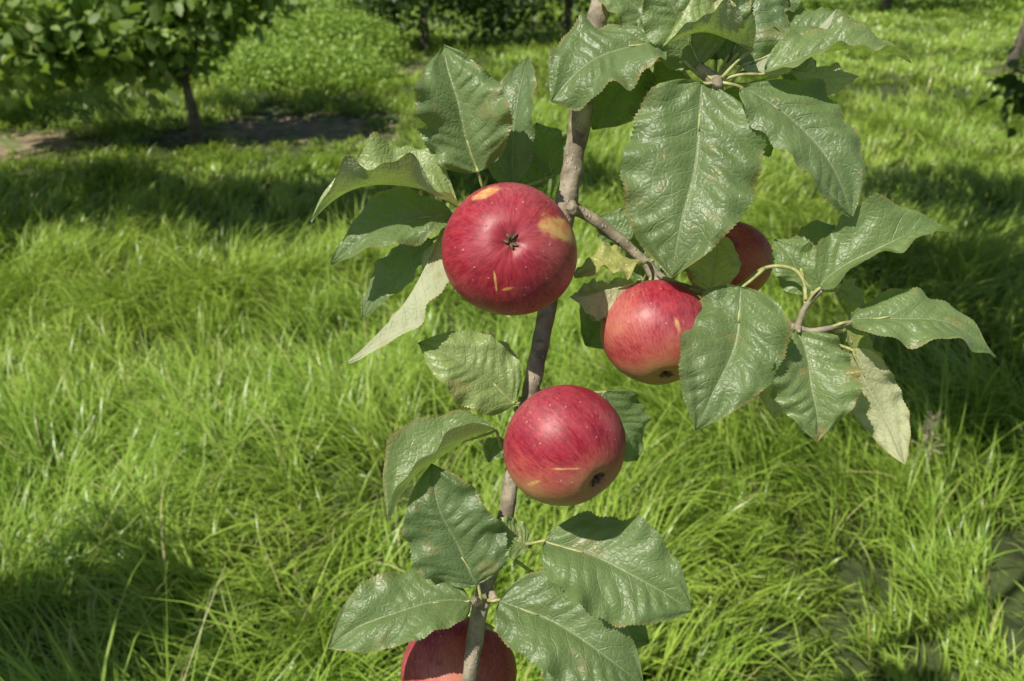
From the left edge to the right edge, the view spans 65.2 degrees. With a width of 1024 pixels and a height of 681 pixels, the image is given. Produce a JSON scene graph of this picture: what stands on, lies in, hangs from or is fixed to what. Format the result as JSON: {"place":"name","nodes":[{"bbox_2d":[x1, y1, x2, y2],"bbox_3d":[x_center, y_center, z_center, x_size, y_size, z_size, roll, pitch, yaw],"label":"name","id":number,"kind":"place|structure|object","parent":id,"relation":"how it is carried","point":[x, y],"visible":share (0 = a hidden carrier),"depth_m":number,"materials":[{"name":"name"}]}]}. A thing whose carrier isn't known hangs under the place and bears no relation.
{"place":"outdoors","nodes":[
{"label":"outdoors","id":0,"kind":"place"},
{"bbox_2d":[0,0,1023,680],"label":"ground","id":1,"kind":"structure","parent":0,"point":[262,128],"depth_m":2.43,"materials":[{"name":"green plant"}]},
{"bbox_2d":[0,0,320,146],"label":"apple tree","id":2,"kind":"object","parent":1,"relation":"on","point":[67,41],"visible":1,"depth_m":5.71,"materials":[{"name":"green plant"}]},
{"bbox_2d":[135,0,416,93],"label":"nettle bank","id":3,"kind":"structure","parent":1,"relation":"on","point":[284,48],"depth_m":9.13,"materials":[{"name":"green plant"}]},
{"bbox_2d":[323,0,589,50],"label":"apple tree","id":4,"kind":"object","parent":1,"relation":"on","point":[502,11],"visible":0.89,"depth_m":11.23,"materials":[{"name":"green plant"}]},
{"bbox_2d":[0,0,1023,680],"bbox_3d":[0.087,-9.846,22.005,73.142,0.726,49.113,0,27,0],"label":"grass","id":5,"kind":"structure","parent":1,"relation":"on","point":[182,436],"depth_m":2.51,"materials":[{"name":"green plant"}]},
{"bbox_2d":[507,0,614,31],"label":"apple tree","id":6,"kind":"object","parent":1,"relation":"on","point":[567,14],"visible":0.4,"depth_m":13.12,"materials":[{"name":"green plant"}]},
{"bbox_2d":[804,0,958,14],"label":"apple tree","id":7,"kind":"object","parent":1,"relation":"on","point":[886,4],"visible":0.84,"depth_m":17.45,"materials":[{"name":"green plant"}]},
{"bbox_2d":[911,411,944,496],"bbox_3d":[1.124,0.342,2.189,0.076,0.364,0.077,0,27,0],"label":"dry seed head","id":8,"kind":"object","parent":1,"relation":"on","point":[931,427],"visible":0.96,"depth_m":2.13},
{"bbox_2d":[975,46,1023,138],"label":"apple tree","id":9,"kind":"object","parent":1,"relation":"on","point":[1012,84],"visible":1,"depth_m":4.01,"materials":[{"name":"green plant"}]},
{"bbox_2d":[1003,20,1023,72],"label":"apple tree","id":10,"kind":"object","parent":1,"relation":"on","point":[1016,53],"visible":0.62,"depth_m":9.42,"materials":[{"name":"brown plant"}]},
{"bbox_2d":[311,0,995,680],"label":"apple branch","id":11,"kind":"object","parent":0,"point":[595,598],"visible":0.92,"depth_m":0.47,"materials":[{"name":"green plant"}]},
{"bbox_3d":[1.300,-1.133,2.253,3.377,3.008,3.896,0,27,0],"label":"apple tree","id":12,"kind":"object","parent":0,"visible":0},
{"bbox_2d":[401,616,516,680],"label":"red apple","id":13,"kind":"object","parent":12,"relation":"attached to","point":[437,655],"visible":0.59,"depth_m":0.53,"materials":[{"name":"red food"}]},
{"bbox_2d":[441,182,576,315],"bbox_3d":[-0.002,-0.051,0.459,0.077,0.075,0.081,1,-2,-2],"label":"red apple","id":14,"kind":"object","parent":12,"relation":"attached to","point":[509,248],"visible":1,"depth_m":0.43,"materials":[{"name":"red food"}]},
{"bbox_2d":[503,385,625,505],"bbox_3d":[0.031,0.056,0.458,0.068,0.070,0.080,4,27,8],"label":"red apple","id":15,"kind":"object","parent":12,"relation":"attached to","point":[564,445],"visible":1,"depth_m":0.43,"materials":[{"name":"red food"}]},
{"bbox_2d":[600,278,701,384],"bbox_3d":[0.087,-0.005,0.488,0.067,0.066,0.064,-6,28,-12],"label":"red apple","id":16,"kind":"object","parent":12,"relation":"attached to","point":[644,325],"visible":0.88,"depth_m":0.46,"materials":[{"name":"red food"}]},
{"bbox_2d":[686,222,771,290],"bbox_3d":[0.147,-0.054,0.544,0.057,0.052,0.058,-41,58,-3],"label":"red apple","id":17,"kind":"object","parent":12,"relation":"attached to","point":[752,245],"visible":0.27,"depth_m":0.52,"materials":[{"name":"red food"}]}
]}

